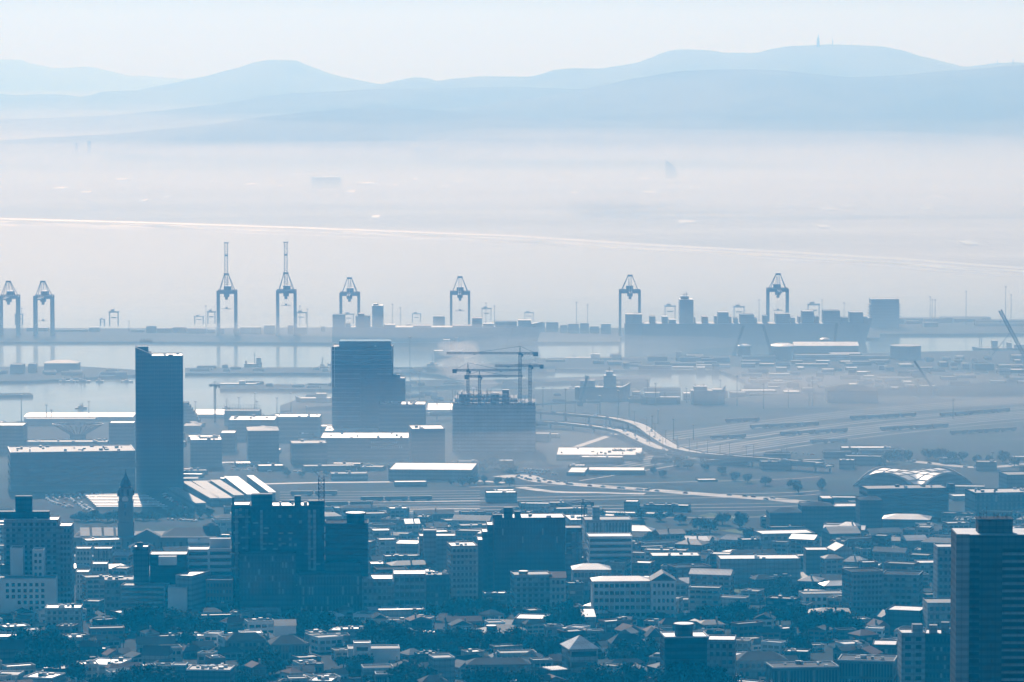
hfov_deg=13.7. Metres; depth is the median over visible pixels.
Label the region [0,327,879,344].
container terminal
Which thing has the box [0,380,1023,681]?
ground
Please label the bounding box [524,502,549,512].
warehouse
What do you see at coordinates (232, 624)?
house
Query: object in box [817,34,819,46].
hill mast
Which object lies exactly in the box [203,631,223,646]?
house
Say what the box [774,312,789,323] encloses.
container block
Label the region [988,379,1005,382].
dock building
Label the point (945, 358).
dock building
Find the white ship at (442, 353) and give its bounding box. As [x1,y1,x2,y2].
[434,333,464,357]
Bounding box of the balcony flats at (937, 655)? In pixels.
[925,621,949,681]
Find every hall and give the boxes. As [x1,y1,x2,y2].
[0,639,24,663]
[74,522,219,553]
[241,607,280,617]
[311,177,340,187]
[320,432,408,458]
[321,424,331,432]
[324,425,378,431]
[465,657,530,674]
[478,624,527,645]
[514,613,550,626]
[581,609,595,627]
[853,466,972,486]
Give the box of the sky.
[0,0,1023,83]
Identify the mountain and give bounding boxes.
[0,59,187,96]
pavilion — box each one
[560,635,599,676]
[882,514,931,526]
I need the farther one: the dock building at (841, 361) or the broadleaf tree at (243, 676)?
the dock building at (841, 361)
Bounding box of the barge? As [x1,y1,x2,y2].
[220,381,259,384]
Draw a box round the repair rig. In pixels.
[690,383,725,403]
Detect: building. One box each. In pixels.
[42,369,55,373]
[44,371,55,374]
[61,371,82,374]
[74,561,90,581]
[83,598,103,612]
[100,371,114,374]
[115,371,126,377]
[183,401,204,426]
[190,368,210,370]
[197,366,216,367]
[206,600,233,612]
[212,518,230,532]
[213,514,230,517]
[220,533,228,537]
[224,505,230,513]
[230,367,240,369]
[246,381,263,383]
[252,368,264,370]
[305,394,326,396]
[307,383,327,384]
[325,512,340,518]
[331,505,343,514]
[340,502,378,518]
[362,511,387,522]
[368,522,395,530]
[368,555,382,567]
[380,517,405,529]
[386,505,409,517]
[393,367,412,368]
[393,531,411,538]
[403,517,419,535]
[406,381,416,383]
[406,384,411,389]
[406,394,424,397]
[413,508,454,519]
[414,514,432,526]
[420,391,432,395]
[423,521,447,528]
[431,366,442,368]
[441,518,451,525]
[443,382,463,383]
[452,515,491,528]
[457,522,485,528]
[459,510,485,514]
[478,366,497,368]
[482,591,506,605]
[486,511,496,514]
[500,509,525,512]
[501,384,520,388]
[502,381,514,383]
[506,591,509,602]
[509,395,527,398]
[522,382,527,386]
[526,369,546,371]
[544,507,553,512]
[545,359,564,361]
[552,399,564,401]
[554,506,587,513]
[555,603,583,608]
[584,603,590,608]
[586,400,599,402]
[593,360,603,363]
[600,357,611,360]
[601,513,627,515]
[607,360,639,360]
[607,361,640,364]
[610,353,620,358]
[620,380,631,384]
[621,363,641,366]
[622,362,628,368]
[628,381,649,386]
[629,398,640,402]
[632,390,640,397]
[632,520,645,524]
[632,525,654,531]
[632,532,647,541]
[638,365,671,369]
[638,540,678,547]
[641,544,666,549]
[644,387,680,396]
[647,355,666,360]
[655,361,674,364]
[670,362,703,365]
[672,366,693,368]
[676,596,682,613]
[677,577,688,596]
[680,357,699,361]
[682,391,689,399]
[683,597,687,608]
[696,356,728,360]
[696,361,716,363]
[696,364,729,367]
[696,366,704,372]
[698,550,711,564]
[701,358,712,360]
[701,555,708,564]
[710,357,729,361]
[712,363,718,369]
[712,536,720,550]
[720,534,742,549]
[729,391,745,397]
[731,548,776,553]
[734,585,748,592]
[739,389,776,394]
[741,355,775,361]
[741,359,759,364]
[741,362,754,367]
[741,372,761,376]
[741,588,763,602]
[743,384,764,388]
[748,369,768,372]
[748,378,769,383]
[749,574,774,588]
[750,574,791,587]
[759,362,773,365]
[760,515,765,526]
[766,376,801,379]
[767,382,785,385]
[767,385,779,388]
[767,525,805,529]
[768,372,789,375]
[774,362,790,368]
[776,366,785,371]
[782,390,799,392]
[786,382,798,387]
[787,371,799,374]
[790,360,802,363]
[795,363,827,366]
[796,366,804,369]
[796,553,802,568]
[797,574,825,588]
[801,387,814,391]
[802,602,812,609]
[805,377,821,381]
[813,573,841,581]
[816,359,829,363]
[816,372,823,378]
[817,384,827,387]
[818,580,841,590]
[821,368,834,374]
[823,522,858,525]
[823,525,865,535]
[827,595,841,607]
[828,352,861,354]
[828,367,841,370]
[838,360,849,363]
[840,375,859,378]
[841,536,871,551]
[843,555,866,565]
[843,566,857,567]
[844,362,853,366]
[845,366,857,370]
[848,369,855,374]
[850,360,871,364]
[855,546,899,556]
[857,370,866,374]
[857,379,873,383]
[863,375,874,377]
[863,527,901,536]
[868,359,888,362]
[874,384,883,386]
[876,376,912,378]
[883,378,900,382]
[884,366,893,370]
[887,382,903,387]
[890,386,898,389]
[891,537,900,546]
[897,363,913,366]
[897,371,913,375]
[899,317,946,322]
[900,535,926,552]
[902,380,912,383]
[903,527,915,534]
[904,320,919,323]
[905,384,915,387]
[909,552,932,561]
[910,372,925,377]
[914,547,920,552]
[915,522,936,526]
[915,525,941,534]
[919,366,928,371]
[919,384,936,387]
[922,321,937,326]
[923,318,938,322]
[923,572,929,585]
[924,357,933,361]
[929,369,944,373]
[931,372,964,374]
[937,361,947,366]
[940,316,990,321]
[940,375,956,379]
[941,356,950,360]
[941,511,975,522]
[948,380,969,385]
[949,362,956,365]
[950,366,957,369]
[952,318,981,322]
[953,373,974,374]
[953,517,970,527]
[954,359,960,364]
[955,355,964,359]
[955,375,975,377]
[955,516,975,527]
[961,362,969,368]
[972,363,993,369]
[974,322,1023,325]
[975,319,1023,321]
[981,509,1013,518]
[983,356,991,359]
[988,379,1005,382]
[995,368,1023,372]
[996,364,1023,367]
[997,368,1010,374]
[1009,354,1023,360]
[1009,376,1023,379]
[1013,359,1021,362]
[1014,508,1023,519]
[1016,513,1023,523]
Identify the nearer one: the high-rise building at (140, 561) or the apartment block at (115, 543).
the high-rise building at (140, 561)
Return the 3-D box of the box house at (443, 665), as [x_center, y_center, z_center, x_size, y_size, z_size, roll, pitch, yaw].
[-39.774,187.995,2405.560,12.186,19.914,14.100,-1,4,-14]
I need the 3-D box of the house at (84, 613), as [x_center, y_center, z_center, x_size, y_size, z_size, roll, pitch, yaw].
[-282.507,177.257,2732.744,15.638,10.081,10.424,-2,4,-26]
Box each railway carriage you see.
[291,491,312,495]
[315,490,336,494]
[325,501,347,505]
[350,501,372,504]
[360,496,382,500]
[385,496,407,500]
[409,495,431,500]
[710,435,727,439]
[725,418,741,422]
[728,434,745,438]
[742,417,759,421]
[750,424,766,428]
[767,423,784,427]
[780,431,796,435]
[785,422,801,426]
[797,430,813,434]
[802,421,818,425]
[810,439,828,443]
[814,429,830,433]
[829,438,847,442]
[831,428,847,432]
[850,415,866,419]
[867,414,882,418]
[880,426,896,430]
[883,413,899,417]
[897,425,913,429]
[900,412,915,416]
[914,424,931,428]
[932,423,948,427]
[939,412,953,416]
[950,430,966,434]
[954,411,968,414]
[967,429,982,433]
[968,410,982,413]
[982,409,996,412]
[983,428,999,432]
[996,408,1009,411]
[1000,427,1016,431]
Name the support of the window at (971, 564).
in the tower at (987, 607)
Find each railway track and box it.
[280,493,453,494]
[288,498,464,499]
[348,503,475,504]
[360,490,479,491]
[382,506,784,510]
[391,501,422,501]
[409,502,798,507]
[410,497,817,504]
[428,494,814,501]
[451,487,815,495]
[462,484,810,492]
[474,480,816,489]
[484,477,811,486]
[498,473,818,483]
[515,470,812,480]
[517,490,819,497]
[579,421,1018,480]
[584,419,1022,477]
[610,413,1019,464]
[619,414,1023,465]
[633,416,1021,465]
[640,418,1016,466]
[642,405,1021,448]
[643,407,1015,450]
[644,411,1023,457]
[645,408,1023,452]
[647,410,1017,454]
[665,397,1022,433]
[667,513,765,514]
[668,399,1016,435]
[671,400,1023,437]
[674,402,1018,439]
[674,403,1023,441]
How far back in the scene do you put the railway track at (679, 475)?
3773.24 m
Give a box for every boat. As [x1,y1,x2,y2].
[95,374,103,381]
[427,355,437,364]
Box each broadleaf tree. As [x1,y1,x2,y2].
[6,626,32,638]
[13,648,47,667]
[17,631,53,652]
[31,626,59,636]
[31,630,70,649]
[41,650,60,667]
[46,648,75,668]
[60,635,78,651]
[64,660,87,680]
[67,649,90,666]
[69,513,77,519]
[75,511,85,520]
[82,512,93,521]
[89,509,99,520]
[89,673,112,681]
[95,513,103,519]
[103,511,112,521]
[110,510,117,520]
[110,666,141,681]
[115,613,126,625]
[118,623,130,635]
[122,604,152,633]
[125,662,161,678]
[130,623,147,631]
[133,511,139,519]
[134,667,181,681]
[137,626,147,635]
[138,511,147,519]
[138,603,166,622]
[146,510,152,518]
[148,612,174,631]
[149,611,174,629]
[152,512,160,519]
[152,618,172,633]
[162,606,180,613]
[164,610,186,628]
[166,628,178,633]
[167,508,177,516]
[174,611,197,631]
[176,507,185,517]
[178,629,196,645]
[181,621,194,631]
[185,506,194,516]
[186,610,199,617]
[187,625,202,632]
[195,614,211,622]
[196,508,203,517]
[196,619,217,630]
[196,626,212,632]
[204,507,213,516]
[235,655,250,665]
[235,663,244,672]
[235,670,248,681]
[246,646,265,657]
[246,653,265,661]
[248,673,269,681]
[261,655,282,673]
[261,660,277,676]
[279,467,287,471]
[279,659,291,670]
[282,606,297,618]
[283,469,290,476]
[288,615,299,632]
[292,610,308,616]
[295,613,313,632]
[296,622,302,632]
[302,609,318,628]
[310,609,334,626]
[312,466,319,473]
[318,624,331,632]
[334,655,349,666]
[338,616,360,625]
[343,665,355,675]
[345,656,364,673]
[346,465,354,470]
[350,621,364,625]
[352,653,373,669]
[355,619,381,639]
[361,674,374,681]
[368,630,383,641]
[370,636,389,644]
[378,620,409,644]
[384,665,414,681]
[394,629,423,649]
[395,658,423,669]
[397,671,420,681]
[398,641,419,651]
[408,662,437,674]
[409,628,424,635]
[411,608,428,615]
[417,630,434,648]
[420,671,431,677]
[425,602,442,619]
[427,636,439,651]
[432,627,458,648]
[438,639,459,653]
[441,599,461,615]
[444,626,471,650]
[455,632,483,649]
[456,607,473,615]
[457,477,467,485]
[457,598,473,610]
[462,665,500,681]
[466,475,472,483]
[466,597,483,603]
[466,627,483,642]
[467,602,485,610]
[470,607,484,615]
[472,476,479,483]
[476,598,496,610]
[479,630,506,651]
[481,474,487,482]
[487,603,509,618]
[487,668,515,681]
[488,457,500,467]
[492,627,518,640]
[499,460,513,470]
[499,604,514,618]
[504,477,514,485]
[507,631,532,648]
[508,464,518,472]
[511,668,543,681]
[513,626,529,634]
[519,631,537,643]
[528,636,559,656]
[531,633,550,640]
[541,604,549,613]
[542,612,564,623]
[547,608,565,620]
[548,604,567,621]
[550,636,562,653]
[555,598,576,621]
[556,621,568,626]
[563,606,587,624]
[563,670,598,681]
[576,662,607,681]
[593,663,626,681]
[604,645,616,659]
[607,647,621,659]
[609,645,625,659]
[612,638,635,657]
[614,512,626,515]
[615,650,636,658]
[617,660,650,681]
[620,642,652,661]
[634,451,644,461]
[634,506,646,517]
[640,637,659,662]
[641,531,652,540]
[648,663,681,681]
[650,466,656,472]
[651,458,657,465]
[652,510,665,520]
[658,470,667,475]
[660,661,708,681]
[661,457,671,463]
[673,458,683,467]
[673,513,686,523]
[682,459,693,468]
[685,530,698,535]
[689,517,708,529]
[691,664,729,681]
[695,604,712,613]
[700,519,718,532]
[701,463,710,469]
[701,606,713,616]
[705,610,714,619]
[709,673,743,681]
[711,604,732,617]
[714,512,730,524]
[714,615,726,623]
[716,466,726,474]
[723,612,748,628]
[728,599,750,613]
[729,471,740,479]
[731,608,742,615]
[732,511,748,527]
[742,473,752,482]
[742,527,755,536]
[742,606,759,620]
[758,605,773,614]
[759,587,775,597]
[760,476,771,484]
[765,584,778,595]
[768,607,790,624]
[775,575,789,588]
[780,583,789,592]
[781,592,791,595]
[781,604,800,623]
[783,640,809,653]
[784,631,816,651]
[786,479,800,485]
[787,584,808,596]
[792,480,802,492]
[792,602,808,620]
[795,616,811,631]
[798,614,820,631]
[808,609,824,625]
[816,478,826,487]
[820,607,846,627]
[839,614,864,629]
[842,611,859,618]
[856,541,871,547]
[867,546,879,559]
[878,457,887,465]
[882,451,894,462]
[888,449,901,459]
[903,449,912,460]
[920,449,932,458]
[931,448,948,458]
[946,451,958,457]
[957,451,967,460]
[972,454,981,461]
[997,450,1009,461]
[1009,456,1021,465]
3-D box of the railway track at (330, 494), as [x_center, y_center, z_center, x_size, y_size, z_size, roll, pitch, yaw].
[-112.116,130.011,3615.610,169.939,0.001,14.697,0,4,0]
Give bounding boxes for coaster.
[295,386,330,401]
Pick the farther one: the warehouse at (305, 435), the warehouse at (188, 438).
the warehouse at (305, 435)
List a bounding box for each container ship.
[332,303,542,344]
[624,292,872,343]
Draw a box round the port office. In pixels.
[867,298,900,327]
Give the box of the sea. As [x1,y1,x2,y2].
[0,170,1023,421]
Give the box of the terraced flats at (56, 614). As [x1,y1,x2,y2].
[45,603,82,632]
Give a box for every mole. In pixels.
[0,366,134,383]
[0,393,32,397]
[185,366,554,375]
[220,375,649,391]
[280,388,644,412]
[409,350,1023,396]
[410,380,537,381]
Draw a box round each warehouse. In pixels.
[184,468,207,473]
[184,472,204,477]
[184,476,198,481]
[187,435,219,442]
[234,461,261,466]
[257,463,284,470]
[279,436,297,442]
[298,432,313,437]
[302,463,355,471]
[330,470,367,479]
[331,461,362,466]
[360,464,385,470]
[393,480,426,486]
[457,459,478,464]
[485,490,516,501]
[496,488,514,489]
[497,458,513,464]
[518,500,566,507]
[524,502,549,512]
[536,432,550,441]
[551,432,559,437]
[568,463,585,467]
[580,455,623,463]
[624,499,639,510]
[644,502,672,513]
[652,455,672,462]
[673,503,690,511]
[704,460,747,464]
[759,459,791,469]
[763,451,790,457]
[798,458,823,460]
[822,450,851,457]
[831,495,856,501]
[839,458,854,468]
[840,446,891,452]
[845,454,882,464]
[858,448,904,454]
[884,452,910,459]
[939,456,959,463]
[949,484,984,493]
[949,493,964,500]
[976,459,996,470]
[1012,455,1023,460]
[1019,465,1023,470]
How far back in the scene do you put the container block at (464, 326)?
5507.37 m
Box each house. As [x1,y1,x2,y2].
[0,612,21,623]
[0,623,30,631]
[0,670,23,679]
[0,673,10,680]
[0,678,32,681]
[2,663,35,675]
[12,612,30,624]
[15,607,33,622]
[23,672,64,681]
[24,628,37,635]
[32,620,44,628]
[35,608,44,620]
[36,667,54,671]
[39,625,55,630]
[44,668,67,681]
[56,623,78,634]
[62,633,89,640]
[67,633,82,651]
[77,660,98,679]
[78,646,109,652]
[79,639,102,656]
[83,608,86,618]
[86,609,104,621]
[88,625,124,640]
[88,634,121,646]
[90,655,98,659]
[92,617,116,625]
[101,648,122,657]
[104,662,143,674]
[105,646,130,656]
[106,668,138,676]
[110,609,123,617]
[122,651,140,662]
[135,636,175,652]
[140,626,159,635]
[141,645,172,662]
[153,659,172,664]
[154,663,171,671]
[160,633,178,641]
[166,644,182,661]
[180,632,203,640]
[182,643,201,657]
[186,607,221,612]
[191,640,214,649]
[197,613,231,627]
[197,650,217,664]
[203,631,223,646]
[205,655,225,664]
[209,645,243,658]
[218,634,229,646]
[219,614,243,632]
[229,610,254,618]
[238,630,262,635]
[244,617,273,634]
[245,659,266,680]
[256,613,279,618]
[263,632,275,650]
[280,667,302,678]
[285,664,315,673]
[288,633,304,640]
[291,654,320,662]
[293,659,314,665]
[305,629,326,633]
[305,632,322,644]
[305,641,308,652]
[305,660,323,673]
[306,673,340,681]
[310,633,342,652]
[312,611,337,625]
[321,667,348,678]
[327,632,349,642]
[331,648,346,659]
[335,642,352,647]
[337,603,353,619]
[337,613,343,620]
[340,626,363,642]
[340,678,362,681]
[347,644,399,663]
[353,611,375,621]
[353,640,370,669]
[361,664,393,676]
[370,612,386,623]
[375,671,392,681]
[387,617,404,624]
[389,656,416,663]
[392,660,414,665]
[400,648,418,659]
[404,613,431,630]
[414,650,438,662]
[418,662,428,667]
[418,674,447,681]
[419,614,434,629]
[428,654,454,681]
[444,616,481,630]
[448,618,472,628]
[455,654,482,660]
[455,659,465,677]
[461,649,483,657]
[478,609,503,626]
[484,619,504,626]
[487,616,515,624]
[488,650,496,657]
[489,643,522,654]
[497,649,535,656]
[513,606,536,616]
[520,649,542,659]
[521,619,545,633]
[523,607,541,613]
[529,657,552,674]
[538,675,551,681]
[543,624,563,638]
[547,654,561,665]
[547,674,564,681]
[557,627,585,638]
[558,630,587,641]
[565,624,589,628]
[583,628,603,639]
[594,641,607,652]
[595,610,614,622]
[595,632,613,641]
[597,646,604,657]
[598,616,632,633]
[601,663,622,672]
[606,658,644,666]
[607,633,643,650]
[611,615,636,625]
[615,623,640,637]
[616,627,638,635]
[630,623,642,636]
[642,624,663,638]
[643,619,662,626]
[644,626,659,651]
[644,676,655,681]
[645,611,671,619]
[647,661,659,677]
[649,653,659,664]
[655,625,672,630]
[658,618,678,625]
[672,620,704,630]
[676,612,707,620]
[697,617,724,634]
[698,628,723,632]
[706,629,723,634]
[731,620,762,636]
[736,635,764,639]
[736,637,751,651]
[736,651,787,678]
[739,679,763,681]
[751,637,762,650]
[753,612,775,626]
[756,625,780,639]
[758,671,765,681]
[761,639,786,654]
[779,626,796,638]
[783,655,798,661]
[784,648,810,660]
[808,625,833,640]
[812,643,823,651]
[833,642,868,659]
[834,627,856,638]
[835,640,861,646]
[841,639,864,643]
[848,629,878,645]
[848,645,882,654]
[853,616,870,628]
[865,626,884,638]
[866,618,889,635]
[873,609,884,621]
[893,625,925,637]
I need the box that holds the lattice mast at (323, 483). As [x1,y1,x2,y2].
[318,476,324,500]
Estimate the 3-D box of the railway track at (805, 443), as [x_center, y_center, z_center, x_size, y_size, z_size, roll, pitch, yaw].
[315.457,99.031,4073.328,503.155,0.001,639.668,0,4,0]
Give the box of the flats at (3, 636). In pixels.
[0,633,15,638]
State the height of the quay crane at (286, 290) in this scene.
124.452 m
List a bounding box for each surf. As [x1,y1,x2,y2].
[0,221,1023,271]
[0,224,1023,276]
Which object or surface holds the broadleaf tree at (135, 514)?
on the ground at (710, 418)
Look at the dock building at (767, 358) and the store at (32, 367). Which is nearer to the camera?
the store at (32, 367)
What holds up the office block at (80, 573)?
on the ground at (710, 418)
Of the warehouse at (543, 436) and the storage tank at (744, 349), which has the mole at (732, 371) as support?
the storage tank at (744, 349)
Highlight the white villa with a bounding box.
[799,590,841,608]
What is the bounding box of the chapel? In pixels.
[273,619,296,636]
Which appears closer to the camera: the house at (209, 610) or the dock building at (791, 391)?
the house at (209, 610)
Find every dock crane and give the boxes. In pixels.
[577,375,588,405]
[731,325,744,355]
[762,325,771,354]
[834,323,837,341]
[913,360,937,394]
[987,309,1023,364]
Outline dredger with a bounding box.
[244,352,261,367]
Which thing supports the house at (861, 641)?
on the ground at (710, 418)
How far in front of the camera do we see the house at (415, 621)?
2651.85 m
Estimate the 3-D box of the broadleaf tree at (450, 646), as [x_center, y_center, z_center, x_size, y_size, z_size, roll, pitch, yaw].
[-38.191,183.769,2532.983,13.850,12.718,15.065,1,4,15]
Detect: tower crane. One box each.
[209,381,219,420]
[446,346,537,403]
[452,363,520,392]
[464,371,522,404]
[495,364,543,404]
[541,499,593,524]
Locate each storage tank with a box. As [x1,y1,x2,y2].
[737,344,750,356]
[772,344,792,359]
[820,338,829,341]
[890,344,920,359]
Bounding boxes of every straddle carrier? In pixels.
[14,313,23,324]
[109,309,118,325]
[194,315,203,323]
[207,308,215,323]
[297,309,306,323]
[344,312,353,323]
[412,311,420,322]
[481,305,491,313]
[524,311,533,320]
[664,303,675,311]
[733,304,744,316]
[807,300,819,318]
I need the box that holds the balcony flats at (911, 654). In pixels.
[897,623,924,681]
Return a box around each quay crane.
[0,281,20,335]
[33,281,54,335]
[216,242,237,335]
[276,242,296,335]
[339,277,359,314]
[450,276,469,325]
[618,275,640,335]
[766,273,788,321]
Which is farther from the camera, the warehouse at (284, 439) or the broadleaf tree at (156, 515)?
the warehouse at (284, 439)
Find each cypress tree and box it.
[790,625,795,635]
[802,613,808,633]
[811,614,817,627]
[824,624,829,644]
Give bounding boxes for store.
[28,363,37,372]
[771,343,793,353]
[792,342,858,353]
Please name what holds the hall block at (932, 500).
on the ground at (710, 418)
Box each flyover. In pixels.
[426,410,824,470]
[536,420,833,472]
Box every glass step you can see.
[477,536,482,598]
[481,528,487,590]
[486,521,493,590]
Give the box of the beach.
[0,218,1023,268]
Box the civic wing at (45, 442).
[23,438,108,445]
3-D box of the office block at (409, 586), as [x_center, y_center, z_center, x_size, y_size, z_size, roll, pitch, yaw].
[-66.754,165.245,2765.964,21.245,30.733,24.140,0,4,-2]
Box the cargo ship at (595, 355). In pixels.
[565,354,599,357]
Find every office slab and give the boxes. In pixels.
[0,495,59,603]
[58,522,73,603]
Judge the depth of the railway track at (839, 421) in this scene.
4313.88 m
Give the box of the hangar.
[825,385,877,402]
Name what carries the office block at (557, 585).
on the ground at (710, 418)
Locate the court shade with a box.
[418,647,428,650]
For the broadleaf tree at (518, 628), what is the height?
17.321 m
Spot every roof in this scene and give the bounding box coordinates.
[52,187,67,189]
[52,422,103,438]
[80,191,92,193]
[115,178,128,180]
[168,487,205,510]
[184,481,218,505]
[192,481,231,505]
[210,480,243,500]
[224,476,258,500]
[244,183,257,185]
[246,475,275,499]
[287,675,306,681]
[289,170,302,172]
[309,675,336,681]
[346,190,355,193]
[361,182,374,184]
[371,215,380,218]
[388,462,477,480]
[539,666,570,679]
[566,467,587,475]
[570,191,578,194]
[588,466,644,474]
[639,177,653,180]
[643,191,655,193]
[678,220,696,223]
[695,478,717,481]
[732,182,744,184]
[808,608,866,616]
[816,225,829,228]
[818,207,837,210]
[842,204,854,206]
[915,206,932,209]
[930,195,944,197]
[958,240,978,245]
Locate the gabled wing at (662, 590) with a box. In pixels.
[649,569,676,617]
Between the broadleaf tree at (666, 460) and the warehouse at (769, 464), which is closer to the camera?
the warehouse at (769, 464)
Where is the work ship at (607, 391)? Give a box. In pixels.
[575,367,630,401]
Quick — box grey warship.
[972,335,1023,349]
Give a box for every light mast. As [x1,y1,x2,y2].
[20,394,22,421]
[418,370,420,399]
[811,376,813,405]
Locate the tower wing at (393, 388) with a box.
[365,374,405,427]
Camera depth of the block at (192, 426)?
4198.17 m
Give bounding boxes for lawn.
[698,513,735,519]
[721,529,742,533]
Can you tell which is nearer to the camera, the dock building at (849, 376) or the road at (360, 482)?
the road at (360, 482)
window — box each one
[357,647,367,650]
[969,615,978,618]
[969,622,978,625]
[969,630,978,632]
[969,637,978,640]
[969,645,978,647]
[969,652,978,654]
[969,659,978,662]
[969,667,978,669]
[969,674,978,677]
[970,548,979,551]
[970,563,978,566]
[970,578,978,581]
[970,585,978,588]
[970,600,978,603]
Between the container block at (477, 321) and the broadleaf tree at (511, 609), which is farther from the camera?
the container block at (477, 321)
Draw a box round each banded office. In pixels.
[188,546,208,570]
[209,538,231,576]
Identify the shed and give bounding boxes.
[24,413,135,420]
[24,417,96,425]
[44,360,80,371]
[196,409,223,417]
[426,403,452,415]
[686,354,703,356]
[793,354,849,360]
[849,355,889,361]
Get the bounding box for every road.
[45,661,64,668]
[184,462,233,468]
[265,480,504,483]
[493,475,804,502]
[516,487,644,493]
[573,434,616,446]
[801,569,806,577]
[888,460,1023,467]
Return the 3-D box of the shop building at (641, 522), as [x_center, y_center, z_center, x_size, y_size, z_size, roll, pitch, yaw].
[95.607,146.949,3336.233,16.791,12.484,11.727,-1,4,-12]
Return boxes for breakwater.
[880,322,1023,335]
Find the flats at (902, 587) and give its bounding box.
[882,570,922,609]
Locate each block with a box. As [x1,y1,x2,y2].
[0,422,26,451]
[0,523,3,543]
[0,544,3,563]
[0,574,57,619]
[8,444,134,491]
[10,363,24,373]
[38,327,48,330]
[55,329,88,331]
[75,546,91,573]
[76,569,90,599]
[82,537,121,553]
[82,574,110,602]
[89,327,99,331]
[92,561,108,573]
[93,546,112,563]
[104,576,133,609]
[109,420,135,450]
[109,564,123,575]
[112,565,132,575]
[113,549,132,565]
[120,582,169,608]
[128,541,154,563]
[131,329,144,331]
[146,326,156,332]
[150,551,187,584]
[157,328,172,332]
[160,546,188,550]
[168,585,186,611]
[171,662,187,679]
[173,327,185,332]
[175,570,210,609]
[184,421,201,432]
[186,663,234,681]
[187,328,205,332]
[187,537,209,545]
[190,436,221,466]
[206,577,233,602]
[207,329,214,332]
[220,430,236,451]
[224,405,260,425]
[228,414,277,439]
[230,497,250,609]
[239,550,295,615]
[240,327,260,333]
[246,425,278,461]
[250,493,324,610]
[264,325,274,333]
[274,413,321,435]
[288,325,292,333]
[290,439,326,464]
[297,327,306,333]
[297,562,360,612]
[325,511,368,610]
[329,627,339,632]
[333,314,345,326]
[356,315,369,326]
[358,313,363,326]
[362,574,392,610]
[368,527,378,538]
[368,539,375,557]
[369,561,382,573]
[370,528,390,543]
[373,566,407,573]
[377,537,396,555]
[378,401,425,431]
[383,553,419,565]
[384,324,394,326]
[386,558,433,569]
[391,529,398,540]
[393,569,425,609]
[396,539,418,553]
[409,424,444,461]
[413,325,430,326]
[419,529,450,532]
[419,533,455,570]
[426,571,448,606]
[433,316,444,325]
[447,541,477,600]
[452,389,535,451]
[453,325,478,326]
[455,528,480,540]
[472,317,481,326]
[473,534,477,543]
[483,323,493,326]
[492,507,564,591]
[495,321,516,326]
[510,570,551,614]
[518,319,530,326]
[540,322,544,331]
[546,322,557,331]
[549,571,566,606]
[560,325,566,332]
[565,524,583,565]
[565,553,571,580]
[566,580,583,605]
[568,323,578,332]
[571,563,610,604]
[580,323,588,332]
[583,506,631,541]
[583,543,586,562]
[587,532,631,575]
[590,326,598,332]
[591,576,649,619]
[601,323,610,333]
[604,559,629,575]
[625,313,641,323]
[632,541,640,550]
[632,550,643,561]
[632,560,654,575]
[644,547,688,559]
[649,315,654,323]
[649,551,700,572]
[653,528,685,541]
[660,622,708,672]
[661,315,667,323]
[661,563,673,571]
[667,563,711,577]
[668,318,675,323]
[675,538,709,550]
[675,578,687,596]
[681,534,709,541]
[685,534,714,550]
[688,585,721,612]
[689,568,734,594]
[701,315,707,323]
[707,634,735,681]
[710,551,732,568]
[716,554,800,584]
[717,311,728,323]
[722,595,748,608]
[733,317,737,323]
[738,537,759,549]
[739,313,753,323]
[753,529,814,548]
[762,314,767,323]
[765,595,800,611]
[766,508,801,528]
[766,660,838,681]
[771,540,788,553]
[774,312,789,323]
[789,534,820,553]
[790,316,794,323]
[797,315,800,323]
[798,501,833,532]
[801,310,813,323]
[803,546,828,574]
[814,315,818,323]
[818,495,833,503]
[820,554,843,574]
[822,309,839,323]
[822,526,860,546]
[827,542,852,559]
[830,538,847,546]
[833,503,855,522]
[838,520,860,531]
[838,654,896,681]
[840,316,848,323]
[848,311,862,323]
[855,495,881,528]
[858,560,877,568]
[859,484,948,517]
[863,315,867,323]
[872,533,890,548]
[872,546,908,567]
[872,639,896,654]
[884,560,918,570]
[885,605,922,632]
[914,559,932,579]
[916,525,933,537]
[921,537,950,552]
[922,598,950,628]
[923,592,932,597]
[933,543,950,597]
[934,534,950,537]
[942,521,969,533]
[947,483,1023,515]
[999,471,1023,487]
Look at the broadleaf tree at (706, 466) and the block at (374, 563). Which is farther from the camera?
the broadleaf tree at (706, 466)
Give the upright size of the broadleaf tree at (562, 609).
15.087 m
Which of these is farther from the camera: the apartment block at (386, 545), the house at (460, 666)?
the apartment block at (386, 545)
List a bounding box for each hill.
[0,60,380,118]
[0,87,582,139]
[0,108,779,169]
[363,44,1023,89]
[439,65,1023,165]
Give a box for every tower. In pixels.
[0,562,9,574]
[10,545,24,574]
[32,547,44,576]
[117,469,134,536]
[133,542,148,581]
[135,338,183,491]
[331,339,392,427]
[423,528,435,570]
[665,161,676,178]
[950,506,1023,681]
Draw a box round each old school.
[224,632,266,654]
[267,635,305,659]
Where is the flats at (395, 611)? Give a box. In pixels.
[364,605,424,617]
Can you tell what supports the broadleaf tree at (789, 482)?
on the ground at (710, 418)
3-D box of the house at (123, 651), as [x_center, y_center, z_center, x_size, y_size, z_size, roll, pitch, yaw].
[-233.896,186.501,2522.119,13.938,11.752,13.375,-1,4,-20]
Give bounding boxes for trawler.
[640,392,679,403]
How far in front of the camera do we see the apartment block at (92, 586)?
2814.92 m
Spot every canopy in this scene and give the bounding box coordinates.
[84,494,145,497]
[86,495,148,496]
[87,497,150,500]
[89,498,153,499]
[90,500,156,503]
[92,501,159,502]
[93,503,161,506]
[95,504,164,507]
[96,506,166,509]
[603,510,666,516]
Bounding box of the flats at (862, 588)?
[842,567,883,618]
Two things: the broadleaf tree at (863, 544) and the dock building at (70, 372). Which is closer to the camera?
the broadleaf tree at (863, 544)

